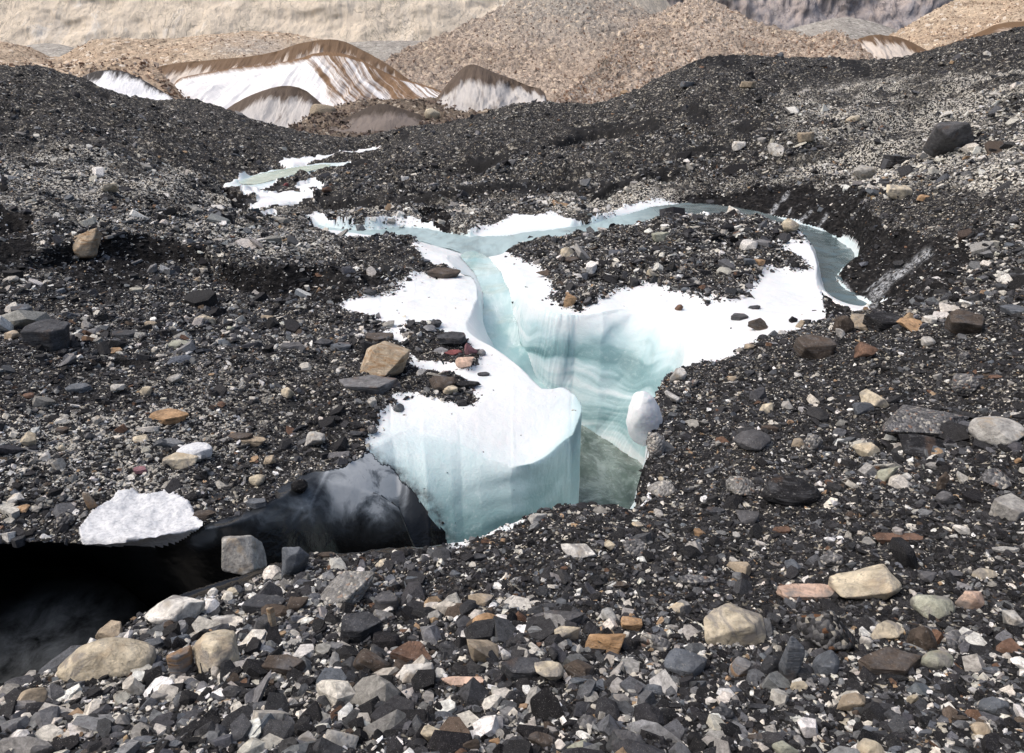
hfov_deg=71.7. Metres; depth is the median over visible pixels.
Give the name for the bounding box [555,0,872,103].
tan scree hill
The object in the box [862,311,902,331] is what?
boulder
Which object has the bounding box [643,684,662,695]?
stone
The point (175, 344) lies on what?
stone
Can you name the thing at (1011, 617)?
stone
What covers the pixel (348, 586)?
boulder
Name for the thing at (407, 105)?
brown rubble slope
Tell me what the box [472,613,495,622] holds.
stone
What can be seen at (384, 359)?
boulder
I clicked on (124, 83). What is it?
snow bank
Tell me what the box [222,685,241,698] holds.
stone
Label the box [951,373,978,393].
stone
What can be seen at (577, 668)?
stone
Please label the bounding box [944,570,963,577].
stone
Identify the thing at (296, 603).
stone
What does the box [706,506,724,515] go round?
stone
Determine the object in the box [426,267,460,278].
boulder
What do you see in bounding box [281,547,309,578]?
stone
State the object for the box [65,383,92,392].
stone
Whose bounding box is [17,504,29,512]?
stone
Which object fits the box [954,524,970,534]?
stone
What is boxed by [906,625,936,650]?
stone
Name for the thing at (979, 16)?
tan slope
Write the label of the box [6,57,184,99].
brown mound
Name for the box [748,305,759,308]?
stone
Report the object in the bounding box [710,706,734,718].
stone
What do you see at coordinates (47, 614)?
cave water
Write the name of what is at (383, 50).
scree fan
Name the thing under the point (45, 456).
stone
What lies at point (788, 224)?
stone
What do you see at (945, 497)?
stone
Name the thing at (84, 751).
stone
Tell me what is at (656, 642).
stone
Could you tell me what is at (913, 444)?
boulder
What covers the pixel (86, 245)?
stone
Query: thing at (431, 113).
stone
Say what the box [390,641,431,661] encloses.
boulder
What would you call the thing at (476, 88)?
grey ice wall
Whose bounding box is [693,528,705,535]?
stone
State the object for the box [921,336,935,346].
stone
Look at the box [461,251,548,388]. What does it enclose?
canyon stream
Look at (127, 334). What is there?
stone
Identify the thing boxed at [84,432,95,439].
stone
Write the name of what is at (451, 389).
stone
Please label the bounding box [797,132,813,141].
stone
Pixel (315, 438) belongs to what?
stone
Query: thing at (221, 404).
stone
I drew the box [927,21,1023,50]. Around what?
ice band
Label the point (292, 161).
stream ice
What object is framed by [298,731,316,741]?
stone
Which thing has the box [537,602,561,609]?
boulder
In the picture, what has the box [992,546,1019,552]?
stone
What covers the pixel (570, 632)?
stone
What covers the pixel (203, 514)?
stone
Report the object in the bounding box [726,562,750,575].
stone
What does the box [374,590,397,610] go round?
stone
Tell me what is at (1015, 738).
stone
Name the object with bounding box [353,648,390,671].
boulder
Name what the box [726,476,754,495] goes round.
stone
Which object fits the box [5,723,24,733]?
stone
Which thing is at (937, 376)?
stone
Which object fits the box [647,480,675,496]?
boulder
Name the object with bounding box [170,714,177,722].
stone
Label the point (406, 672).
boulder
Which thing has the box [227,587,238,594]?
stone
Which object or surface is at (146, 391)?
stone
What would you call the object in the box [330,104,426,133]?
dark ice face
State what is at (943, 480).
stone
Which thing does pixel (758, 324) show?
stone
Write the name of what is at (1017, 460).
stone
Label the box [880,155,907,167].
stone
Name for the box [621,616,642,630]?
stone
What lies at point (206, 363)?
stone
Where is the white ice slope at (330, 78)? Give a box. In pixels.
[174,52,440,108]
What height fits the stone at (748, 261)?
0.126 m
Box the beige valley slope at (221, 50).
[0,31,382,66]
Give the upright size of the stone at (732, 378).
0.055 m
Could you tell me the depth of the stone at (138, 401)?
7.01 m
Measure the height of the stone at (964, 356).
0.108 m
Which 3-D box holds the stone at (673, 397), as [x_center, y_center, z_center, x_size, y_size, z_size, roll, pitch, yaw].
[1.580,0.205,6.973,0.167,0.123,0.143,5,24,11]
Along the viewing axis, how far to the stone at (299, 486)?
6.08 m
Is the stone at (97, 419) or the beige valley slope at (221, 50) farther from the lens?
the beige valley slope at (221, 50)
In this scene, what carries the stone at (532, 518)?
on the ground
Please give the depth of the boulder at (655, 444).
5.89 m
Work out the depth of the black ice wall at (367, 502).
6.18 m
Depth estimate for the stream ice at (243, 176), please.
28.77 m
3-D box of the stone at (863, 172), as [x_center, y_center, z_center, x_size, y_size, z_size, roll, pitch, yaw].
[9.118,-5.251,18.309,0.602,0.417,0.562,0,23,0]
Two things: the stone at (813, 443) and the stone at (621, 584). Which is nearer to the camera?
the stone at (621, 584)
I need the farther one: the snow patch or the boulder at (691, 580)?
the snow patch
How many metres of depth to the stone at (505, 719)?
2.37 m
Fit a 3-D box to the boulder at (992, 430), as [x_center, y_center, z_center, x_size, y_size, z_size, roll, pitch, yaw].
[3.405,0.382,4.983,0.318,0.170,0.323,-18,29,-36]
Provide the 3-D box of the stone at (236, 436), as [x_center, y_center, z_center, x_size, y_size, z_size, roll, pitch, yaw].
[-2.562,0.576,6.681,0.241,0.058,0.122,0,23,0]
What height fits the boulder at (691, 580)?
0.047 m
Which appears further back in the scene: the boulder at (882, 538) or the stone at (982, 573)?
the boulder at (882, 538)
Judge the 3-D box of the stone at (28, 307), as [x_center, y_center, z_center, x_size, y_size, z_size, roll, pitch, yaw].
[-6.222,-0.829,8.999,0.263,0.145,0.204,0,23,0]
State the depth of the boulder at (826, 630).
2.77 m
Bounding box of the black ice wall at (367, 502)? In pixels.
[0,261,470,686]
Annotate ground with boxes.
[0,26,1023,752]
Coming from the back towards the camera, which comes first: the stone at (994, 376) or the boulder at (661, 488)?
the stone at (994, 376)
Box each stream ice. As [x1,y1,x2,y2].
[223,161,350,190]
[240,185,275,199]
[249,188,313,208]
[279,146,665,200]
[295,177,323,190]
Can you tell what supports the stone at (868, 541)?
on the ground
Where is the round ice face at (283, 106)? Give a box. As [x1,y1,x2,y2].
[226,86,320,127]
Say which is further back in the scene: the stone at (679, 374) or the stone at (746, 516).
the stone at (679, 374)
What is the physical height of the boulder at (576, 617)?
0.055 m
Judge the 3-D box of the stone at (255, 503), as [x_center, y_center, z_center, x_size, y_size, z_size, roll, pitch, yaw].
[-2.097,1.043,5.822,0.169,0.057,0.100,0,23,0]
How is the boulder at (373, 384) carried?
on the ground
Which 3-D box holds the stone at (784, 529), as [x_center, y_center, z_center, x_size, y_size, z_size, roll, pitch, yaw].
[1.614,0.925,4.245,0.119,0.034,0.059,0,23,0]
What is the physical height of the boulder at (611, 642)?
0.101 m
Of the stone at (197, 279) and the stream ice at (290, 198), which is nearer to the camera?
the stone at (197, 279)
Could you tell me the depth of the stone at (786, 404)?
6.35 m
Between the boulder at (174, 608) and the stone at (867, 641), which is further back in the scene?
the boulder at (174, 608)
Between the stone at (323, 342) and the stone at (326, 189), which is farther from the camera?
the stone at (326, 189)
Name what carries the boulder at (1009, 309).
on the ground
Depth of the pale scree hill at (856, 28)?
626.26 m
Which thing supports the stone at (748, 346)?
on the ground
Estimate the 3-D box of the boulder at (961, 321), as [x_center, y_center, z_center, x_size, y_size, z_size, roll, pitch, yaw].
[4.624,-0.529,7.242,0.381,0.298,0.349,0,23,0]
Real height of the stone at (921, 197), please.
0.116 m
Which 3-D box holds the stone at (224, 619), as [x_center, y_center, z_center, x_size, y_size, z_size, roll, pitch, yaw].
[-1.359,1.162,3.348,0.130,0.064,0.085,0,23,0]
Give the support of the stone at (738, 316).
on the ice canyon
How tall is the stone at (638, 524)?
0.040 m
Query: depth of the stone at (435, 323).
9.83 m
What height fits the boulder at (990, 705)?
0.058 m
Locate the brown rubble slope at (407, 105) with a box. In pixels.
[330,97,489,136]
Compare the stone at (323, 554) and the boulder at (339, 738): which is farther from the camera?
the stone at (323, 554)
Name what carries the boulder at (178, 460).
on the ground
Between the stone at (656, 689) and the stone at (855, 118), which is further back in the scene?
the stone at (855, 118)
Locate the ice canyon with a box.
[253,198,887,548]
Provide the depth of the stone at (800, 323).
8.87 m
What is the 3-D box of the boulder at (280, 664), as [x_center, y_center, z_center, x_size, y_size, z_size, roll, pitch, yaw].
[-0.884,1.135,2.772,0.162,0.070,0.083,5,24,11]
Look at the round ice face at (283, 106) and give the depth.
78.66 m
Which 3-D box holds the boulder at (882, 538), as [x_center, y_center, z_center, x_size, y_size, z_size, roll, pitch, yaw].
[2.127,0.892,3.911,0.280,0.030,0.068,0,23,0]
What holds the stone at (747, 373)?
on the ground
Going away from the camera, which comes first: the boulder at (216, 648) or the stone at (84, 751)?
the stone at (84, 751)
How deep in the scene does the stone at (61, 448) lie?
6.14 m
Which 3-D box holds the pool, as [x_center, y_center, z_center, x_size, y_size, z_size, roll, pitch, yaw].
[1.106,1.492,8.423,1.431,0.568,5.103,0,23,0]
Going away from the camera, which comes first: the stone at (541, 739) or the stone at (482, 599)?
the stone at (541, 739)
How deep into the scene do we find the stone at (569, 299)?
10.57 m
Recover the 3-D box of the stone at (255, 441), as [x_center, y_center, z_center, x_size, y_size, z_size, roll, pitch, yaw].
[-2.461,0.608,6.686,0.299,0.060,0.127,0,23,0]
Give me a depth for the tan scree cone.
176.87 m
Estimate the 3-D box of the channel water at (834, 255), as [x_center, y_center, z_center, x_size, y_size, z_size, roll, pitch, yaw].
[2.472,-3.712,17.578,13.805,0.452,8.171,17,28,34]
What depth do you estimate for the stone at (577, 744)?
2.13 m
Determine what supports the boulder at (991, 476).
on the ground
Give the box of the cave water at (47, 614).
[0,567,149,682]
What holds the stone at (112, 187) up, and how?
on the ground
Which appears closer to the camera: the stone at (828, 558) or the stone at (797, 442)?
the stone at (828, 558)
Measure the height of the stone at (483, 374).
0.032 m
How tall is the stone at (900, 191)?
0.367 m
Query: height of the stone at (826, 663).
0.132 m
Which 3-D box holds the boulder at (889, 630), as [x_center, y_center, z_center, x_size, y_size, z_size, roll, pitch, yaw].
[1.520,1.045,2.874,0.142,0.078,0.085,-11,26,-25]
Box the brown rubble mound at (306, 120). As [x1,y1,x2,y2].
[295,110,467,134]
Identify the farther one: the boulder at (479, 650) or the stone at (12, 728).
the boulder at (479, 650)
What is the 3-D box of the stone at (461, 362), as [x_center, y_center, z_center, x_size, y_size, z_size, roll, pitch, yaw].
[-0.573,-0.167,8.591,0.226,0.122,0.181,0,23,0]
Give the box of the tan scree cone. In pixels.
[383,0,654,101]
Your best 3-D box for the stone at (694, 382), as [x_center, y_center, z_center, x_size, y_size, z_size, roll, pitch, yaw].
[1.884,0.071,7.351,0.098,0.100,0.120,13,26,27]
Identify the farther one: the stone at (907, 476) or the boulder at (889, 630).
the stone at (907, 476)
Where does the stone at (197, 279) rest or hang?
on the ground
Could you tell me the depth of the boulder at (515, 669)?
2.64 m
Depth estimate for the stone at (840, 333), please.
8.04 m
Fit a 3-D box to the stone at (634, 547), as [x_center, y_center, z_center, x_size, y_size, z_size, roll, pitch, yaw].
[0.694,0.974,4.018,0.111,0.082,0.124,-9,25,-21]
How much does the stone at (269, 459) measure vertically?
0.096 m
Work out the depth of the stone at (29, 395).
6.74 m
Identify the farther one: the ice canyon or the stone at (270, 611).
the ice canyon
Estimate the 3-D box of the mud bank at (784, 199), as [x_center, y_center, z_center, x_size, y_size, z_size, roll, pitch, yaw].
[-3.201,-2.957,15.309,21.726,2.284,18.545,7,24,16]
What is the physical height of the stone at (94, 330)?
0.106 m
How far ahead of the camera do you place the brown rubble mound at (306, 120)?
70.67 m
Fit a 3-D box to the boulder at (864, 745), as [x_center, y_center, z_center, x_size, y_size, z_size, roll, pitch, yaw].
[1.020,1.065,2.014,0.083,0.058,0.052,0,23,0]
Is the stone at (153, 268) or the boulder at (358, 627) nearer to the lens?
the boulder at (358, 627)
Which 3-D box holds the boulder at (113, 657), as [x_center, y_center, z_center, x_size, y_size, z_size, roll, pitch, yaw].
[-1.707,1.199,2.998,0.401,0.196,0.210,0,23,0]
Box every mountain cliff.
[0,0,670,47]
[667,0,953,29]
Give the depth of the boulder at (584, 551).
3.95 m
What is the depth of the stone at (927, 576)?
3.41 m
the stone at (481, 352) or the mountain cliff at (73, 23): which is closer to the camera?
the stone at (481, 352)
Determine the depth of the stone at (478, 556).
4.03 m
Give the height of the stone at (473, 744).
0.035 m
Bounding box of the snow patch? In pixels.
[79,488,202,547]
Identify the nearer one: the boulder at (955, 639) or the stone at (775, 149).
the boulder at (955, 639)
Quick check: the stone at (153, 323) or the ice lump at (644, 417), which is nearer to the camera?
the ice lump at (644, 417)
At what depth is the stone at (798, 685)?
2.44 m
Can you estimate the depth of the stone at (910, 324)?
7.77 m
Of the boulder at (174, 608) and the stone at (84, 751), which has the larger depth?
the boulder at (174, 608)
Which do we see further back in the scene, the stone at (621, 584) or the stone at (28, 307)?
the stone at (28, 307)
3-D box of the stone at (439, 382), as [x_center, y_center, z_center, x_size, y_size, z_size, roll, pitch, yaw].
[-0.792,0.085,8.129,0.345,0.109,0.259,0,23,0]
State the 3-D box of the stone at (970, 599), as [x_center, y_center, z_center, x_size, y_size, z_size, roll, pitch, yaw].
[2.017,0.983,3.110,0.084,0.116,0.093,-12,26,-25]
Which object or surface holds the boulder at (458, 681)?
on the ground
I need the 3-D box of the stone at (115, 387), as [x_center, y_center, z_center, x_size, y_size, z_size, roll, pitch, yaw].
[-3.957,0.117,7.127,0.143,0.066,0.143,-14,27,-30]
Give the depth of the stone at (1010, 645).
2.65 m
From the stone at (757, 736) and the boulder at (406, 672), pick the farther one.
the boulder at (406, 672)
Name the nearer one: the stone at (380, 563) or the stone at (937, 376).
the stone at (380, 563)
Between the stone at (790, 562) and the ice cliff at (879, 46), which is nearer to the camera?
the stone at (790, 562)
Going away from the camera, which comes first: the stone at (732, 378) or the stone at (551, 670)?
the stone at (551, 670)
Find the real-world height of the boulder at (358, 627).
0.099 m
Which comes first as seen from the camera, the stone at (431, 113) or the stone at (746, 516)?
the stone at (746, 516)
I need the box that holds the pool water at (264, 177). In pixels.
[239,164,329,184]
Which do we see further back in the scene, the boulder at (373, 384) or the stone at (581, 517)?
the boulder at (373, 384)
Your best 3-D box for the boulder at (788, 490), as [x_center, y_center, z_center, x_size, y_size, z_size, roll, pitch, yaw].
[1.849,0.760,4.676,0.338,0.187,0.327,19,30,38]
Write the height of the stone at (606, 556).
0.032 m
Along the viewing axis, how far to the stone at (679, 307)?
10.26 m
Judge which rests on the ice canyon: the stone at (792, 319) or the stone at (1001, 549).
the stone at (792, 319)
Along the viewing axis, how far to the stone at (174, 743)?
2.20 m
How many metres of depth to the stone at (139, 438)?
6.37 m
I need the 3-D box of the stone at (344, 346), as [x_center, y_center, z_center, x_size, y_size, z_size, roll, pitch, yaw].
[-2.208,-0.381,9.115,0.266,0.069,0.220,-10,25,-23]
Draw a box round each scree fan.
[27,43,73,56]
[349,41,423,60]
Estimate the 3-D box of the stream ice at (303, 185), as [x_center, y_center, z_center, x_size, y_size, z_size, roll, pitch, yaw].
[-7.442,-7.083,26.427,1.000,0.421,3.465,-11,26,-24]
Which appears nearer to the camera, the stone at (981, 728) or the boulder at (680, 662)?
the stone at (981, 728)
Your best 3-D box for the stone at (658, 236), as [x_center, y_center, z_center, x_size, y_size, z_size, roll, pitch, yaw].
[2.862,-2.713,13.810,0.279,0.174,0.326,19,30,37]
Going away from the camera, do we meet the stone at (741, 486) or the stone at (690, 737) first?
the stone at (690, 737)
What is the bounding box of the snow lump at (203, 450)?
[176,442,212,458]
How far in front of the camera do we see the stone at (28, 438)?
6.09 m
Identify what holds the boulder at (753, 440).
on the ground
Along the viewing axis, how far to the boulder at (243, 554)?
5.49 m
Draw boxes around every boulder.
[17,687,47,701]
[20,319,69,351]
[56,637,156,681]
[144,595,205,623]
[149,408,188,424]
[162,452,197,469]
[192,629,239,672]
[221,535,266,574]
[242,594,285,612]
[262,654,305,675]
[320,571,374,605]
[325,729,358,748]
[339,375,401,393]
[340,611,381,642]
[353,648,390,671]
[360,341,409,376]
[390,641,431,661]
[397,662,433,682]
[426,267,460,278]
[441,676,483,686]
[467,639,498,661]
[501,656,540,681]
[533,610,584,623]
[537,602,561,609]
[561,543,596,558]
[585,633,625,653]
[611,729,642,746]
[647,433,664,457]
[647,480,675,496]
[663,648,706,676]
[677,574,717,586]
[703,603,765,646]
[733,429,771,450]
[761,475,820,505]
[776,583,834,600]
[793,334,836,359]
[796,611,854,652]
[828,564,901,599]
[856,738,884,752]
[858,647,921,675]
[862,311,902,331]
[870,620,904,640]
[872,533,923,543]
[882,404,968,437]
[898,433,943,458]
[910,594,954,619]
[921,650,953,669]
[922,121,973,156]
[944,309,984,333]
[945,630,972,649]
[968,416,1023,445]
[978,696,1009,714]
[981,468,1011,488]
[989,493,1023,520]
[1000,304,1023,314]
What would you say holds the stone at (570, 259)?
on the ground
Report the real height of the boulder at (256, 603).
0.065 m
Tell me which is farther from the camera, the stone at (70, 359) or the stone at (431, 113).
the stone at (431, 113)
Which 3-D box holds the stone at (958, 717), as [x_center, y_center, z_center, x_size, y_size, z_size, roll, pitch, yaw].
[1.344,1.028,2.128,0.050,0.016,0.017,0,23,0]
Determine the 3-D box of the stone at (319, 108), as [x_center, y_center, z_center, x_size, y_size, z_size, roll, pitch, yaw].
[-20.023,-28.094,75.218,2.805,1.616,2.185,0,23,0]
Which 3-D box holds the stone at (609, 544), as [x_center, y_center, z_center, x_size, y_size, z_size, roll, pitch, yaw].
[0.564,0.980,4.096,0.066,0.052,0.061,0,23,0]
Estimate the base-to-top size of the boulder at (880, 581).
0.161 m
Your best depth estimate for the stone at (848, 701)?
2.30 m
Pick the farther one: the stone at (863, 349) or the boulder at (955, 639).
the stone at (863, 349)
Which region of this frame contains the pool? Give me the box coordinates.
[579,425,642,508]
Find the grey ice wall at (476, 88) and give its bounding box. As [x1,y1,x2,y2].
[437,64,546,111]
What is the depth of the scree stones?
126.28 m
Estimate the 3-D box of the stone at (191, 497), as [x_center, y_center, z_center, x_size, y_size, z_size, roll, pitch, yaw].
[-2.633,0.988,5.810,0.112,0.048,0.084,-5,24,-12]
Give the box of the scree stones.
[0,0,1023,136]
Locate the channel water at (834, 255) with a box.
[317,203,866,305]
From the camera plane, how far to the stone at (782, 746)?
2.04 m
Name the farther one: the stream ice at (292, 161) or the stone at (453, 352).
the stream ice at (292, 161)
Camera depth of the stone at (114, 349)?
8.19 m
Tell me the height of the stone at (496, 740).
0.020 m
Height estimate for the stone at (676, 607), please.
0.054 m
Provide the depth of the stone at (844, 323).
8.15 m
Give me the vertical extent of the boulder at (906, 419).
0.211 m
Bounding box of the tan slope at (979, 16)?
[889,0,1023,49]
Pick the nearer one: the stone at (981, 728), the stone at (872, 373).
the stone at (981, 728)
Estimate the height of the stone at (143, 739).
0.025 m
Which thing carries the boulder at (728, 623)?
on the ground
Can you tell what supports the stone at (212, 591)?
on the ground
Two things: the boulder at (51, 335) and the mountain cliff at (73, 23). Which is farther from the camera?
the mountain cliff at (73, 23)
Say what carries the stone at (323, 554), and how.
on the ground
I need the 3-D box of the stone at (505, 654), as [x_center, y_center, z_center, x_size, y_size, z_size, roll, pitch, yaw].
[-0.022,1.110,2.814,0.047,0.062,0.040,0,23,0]
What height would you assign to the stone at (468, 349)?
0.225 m
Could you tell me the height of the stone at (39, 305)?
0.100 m
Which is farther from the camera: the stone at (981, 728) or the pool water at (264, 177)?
the pool water at (264, 177)
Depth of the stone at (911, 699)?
2.27 m
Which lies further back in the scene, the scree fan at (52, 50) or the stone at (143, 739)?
the scree fan at (52, 50)
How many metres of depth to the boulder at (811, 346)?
7.54 m
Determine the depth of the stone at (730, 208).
16.83 m
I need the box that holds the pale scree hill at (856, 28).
[787,17,897,39]
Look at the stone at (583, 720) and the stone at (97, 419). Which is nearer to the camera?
the stone at (583, 720)
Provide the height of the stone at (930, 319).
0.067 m
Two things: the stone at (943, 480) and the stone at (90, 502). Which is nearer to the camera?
the stone at (943, 480)
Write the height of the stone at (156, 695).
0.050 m
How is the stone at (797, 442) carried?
on the ground
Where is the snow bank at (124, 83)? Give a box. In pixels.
[83,70,173,99]
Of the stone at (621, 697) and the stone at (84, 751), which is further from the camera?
the stone at (621, 697)
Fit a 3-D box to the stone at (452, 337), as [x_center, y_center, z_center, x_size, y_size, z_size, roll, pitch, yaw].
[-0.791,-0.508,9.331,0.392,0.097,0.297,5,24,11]
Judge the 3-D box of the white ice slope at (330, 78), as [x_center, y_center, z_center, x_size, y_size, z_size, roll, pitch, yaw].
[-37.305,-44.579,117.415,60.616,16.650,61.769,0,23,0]
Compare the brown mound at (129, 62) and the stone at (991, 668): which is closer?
the stone at (991, 668)
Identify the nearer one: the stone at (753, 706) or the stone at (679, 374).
the stone at (753, 706)
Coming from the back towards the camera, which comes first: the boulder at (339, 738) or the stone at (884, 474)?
the stone at (884, 474)
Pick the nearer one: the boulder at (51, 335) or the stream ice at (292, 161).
the boulder at (51, 335)
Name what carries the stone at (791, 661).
on the ground
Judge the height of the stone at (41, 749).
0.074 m
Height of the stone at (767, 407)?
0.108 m
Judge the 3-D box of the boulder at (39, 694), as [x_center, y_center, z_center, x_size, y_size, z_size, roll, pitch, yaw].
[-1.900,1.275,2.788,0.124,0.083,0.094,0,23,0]
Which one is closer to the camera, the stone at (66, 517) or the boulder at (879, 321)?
the stone at (66, 517)
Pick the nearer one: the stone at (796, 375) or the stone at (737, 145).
the stone at (796, 375)
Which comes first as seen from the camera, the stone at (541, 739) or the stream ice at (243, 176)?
the stone at (541, 739)
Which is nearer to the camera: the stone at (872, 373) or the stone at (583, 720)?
the stone at (583, 720)
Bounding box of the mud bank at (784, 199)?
[0,181,973,506]
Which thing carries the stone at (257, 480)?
on the ground
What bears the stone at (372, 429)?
on the ice canyon
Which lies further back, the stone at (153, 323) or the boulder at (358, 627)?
the stone at (153, 323)
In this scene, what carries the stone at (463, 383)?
on the ice canyon
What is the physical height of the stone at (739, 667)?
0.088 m
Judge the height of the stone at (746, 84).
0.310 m
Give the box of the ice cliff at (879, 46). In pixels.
[857,34,926,58]
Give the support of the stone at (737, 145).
on the ground
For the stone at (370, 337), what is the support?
on the ground
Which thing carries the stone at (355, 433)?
on the ground
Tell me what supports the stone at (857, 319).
on the ground
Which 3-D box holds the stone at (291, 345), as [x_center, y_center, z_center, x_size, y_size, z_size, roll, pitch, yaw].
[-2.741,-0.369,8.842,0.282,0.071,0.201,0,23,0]
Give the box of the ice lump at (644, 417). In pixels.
[626,391,662,445]
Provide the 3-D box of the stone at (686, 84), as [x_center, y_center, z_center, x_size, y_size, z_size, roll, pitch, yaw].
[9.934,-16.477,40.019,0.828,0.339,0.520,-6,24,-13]
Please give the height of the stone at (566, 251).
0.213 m
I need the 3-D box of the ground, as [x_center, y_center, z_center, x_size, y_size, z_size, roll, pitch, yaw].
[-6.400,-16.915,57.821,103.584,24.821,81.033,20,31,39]
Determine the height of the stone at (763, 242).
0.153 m
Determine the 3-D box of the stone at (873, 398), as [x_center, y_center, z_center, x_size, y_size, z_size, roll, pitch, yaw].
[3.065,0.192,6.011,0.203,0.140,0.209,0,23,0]
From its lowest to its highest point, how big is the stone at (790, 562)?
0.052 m
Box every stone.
[4,330,19,338]
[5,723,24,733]
[7,492,24,502]
[10,304,31,311]
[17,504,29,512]
[20,431,36,445]
[23,392,34,398]
[30,745,54,752]
[36,303,43,308]
[38,451,50,460]
[54,511,74,528]
[55,426,68,433]
[57,354,76,366]
[58,445,65,450]
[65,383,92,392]
[72,228,101,258]
[80,749,96,752]
[82,492,97,508]
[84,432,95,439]
[87,327,100,334]
[91,415,102,424]
[95,620,122,638]
[102,183,118,191]
[110,347,122,354]
[110,384,125,390]
[112,330,138,338]
[132,434,147,441]
[133,466,146,473]
[133,735,156,744]
[135,399,144,403]
[139,386,151,395]
[144,321,156,325]
[147,263,157,272]
[151,690,167,700]
[162,740,182,747]
[166,645,193,676]
[167,373,182,382]
[168,340,188,348]
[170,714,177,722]
[184,493,196,500]
[193,277,200,281]
[193,510,215,519]
[194,314,215,323]
[203,361,211,366]
[207,587,217,595]
[212,614,235,623]
[217,401,225,406]
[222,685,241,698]
[227,432,252,440]
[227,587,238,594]
[241,436,265,446]
[245,498,266,508]
[249,474,264,485]
[263,455,275,463]
[266,607,276,626]
[280,342,301,349]
[281,387,294,397]
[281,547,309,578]
[287,596,308,610]
[291,479,307,493]
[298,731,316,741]
[304,431,325,445]
[310,104,335,115]
[313,339,333,345]
[317,552,335,557]
[321,186,331,192]
[330,342,350,350]
[349,431,362,436]
[366,333,393,341]
[367,425,377,433]
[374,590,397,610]
[374,701,385,708]
[375,559,385,566]
[421,725,438,741]
[425,108,439,118]
[429,376,457,389]
[430,319,441,326]
[437,331,465,343]
[438,641,453,653]
[443,385,457,393]
[445,349,461,355]
[449,570,460,576]
[455,357,473,367]
[455,380,480,387]
[463,739,479,749]
[464,343,477,354]
[468,593,492,605]
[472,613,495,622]
[473,553,485,560]
[477,372,489,375]
[478,349,485,355]
[489,738,499,743]
[496,714,508,724]
[501,649,510,659]
[528,513,546,523]
[528,731,555,747]
[534,661,563,679]
[554,626,579,640]
[558,257,578,262]
[560,247,573,256]
[563,659,594,677]
[564,293,576,306]
[567,739,586,747]
[576,515,585,519]
[577,714,596,728]
[601,554,610,558]
[604,540,615,549]
[609,581,629,587]
[613,694,629,702]
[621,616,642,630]
[622,538,645,556]
[632,521,643,527]
[640,632,670,651]
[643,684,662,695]
[646,269,658,276]
[651,232,668,241]
[664,390,680,402]
[669,602,683,612]
[670,368,686,380]
[675,304,682,310]
[680,81,695,87]
[686,732,704,745]
[688,379,699,386]
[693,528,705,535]
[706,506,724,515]
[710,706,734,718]
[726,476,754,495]
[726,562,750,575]
[727,206,740,213]
[728,376,735,381]
[729,656,751,677]
[731,313,748,320]
[732,141,745,150]
[735,510,758,523]
[740,81,756,87]
[744,258,755,264]
[744,343,753,348]
[744,370,754,376]
[747,703,770,709]
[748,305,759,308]
[748,318,767,330]
[748,733,762,739]
[753,239,770,246]
[755,259,765,265]
[759,403,772,413]
[760,655,779,676]
[767,143,784,156]
[772,740,798,752]
[773,526,791,533]
[778,636,804,682]
[781,218,798,231]
[781,401,793,408]
[784,559,799,569]
[789,316,797,322]
[790,681,807,691]
[791,438,803,446]
[794,372,802,377]
[795,320,804,327]
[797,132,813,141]
[804,434,822,453]
[811,650,839,676]
[819,550,843,565]
[833,315,853,332]
[835,328,844,337]
[836,692,865,710]
[846,115,859,121]
[850,313,867,330]
[851,165,876,179]
[852,442,879,456]
[854,342,878,357]
[859,389,888,407]
[859,635,873,647]
[861,537,875,545]
[868,371,875,376]
[875,466,898,481]
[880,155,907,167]
[886,184,912,199]
[896,318,921,331]
[901,473,911,479]
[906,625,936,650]
[906,694,918,703]
[916,194,929,200]
[918,571,936,582]
[918,729,931,735]
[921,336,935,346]
[922,315,936,323]
[932,373,942,379]
[935,491,953,505]
[936,472,949,489]
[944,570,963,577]
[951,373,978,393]
[951,715,968,720]
[952,509,960,514]
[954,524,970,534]
[955,591,984,608]
[958,352,970,360]
[971,568,997,579]
[971,722,990,734]
[982,667,1000,670]
[988,375,1002,378]
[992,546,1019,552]
[996,638,1023,652]
[1002,610,1023,626]
[1010,735,1023,742]
[1014,458,1021,462]

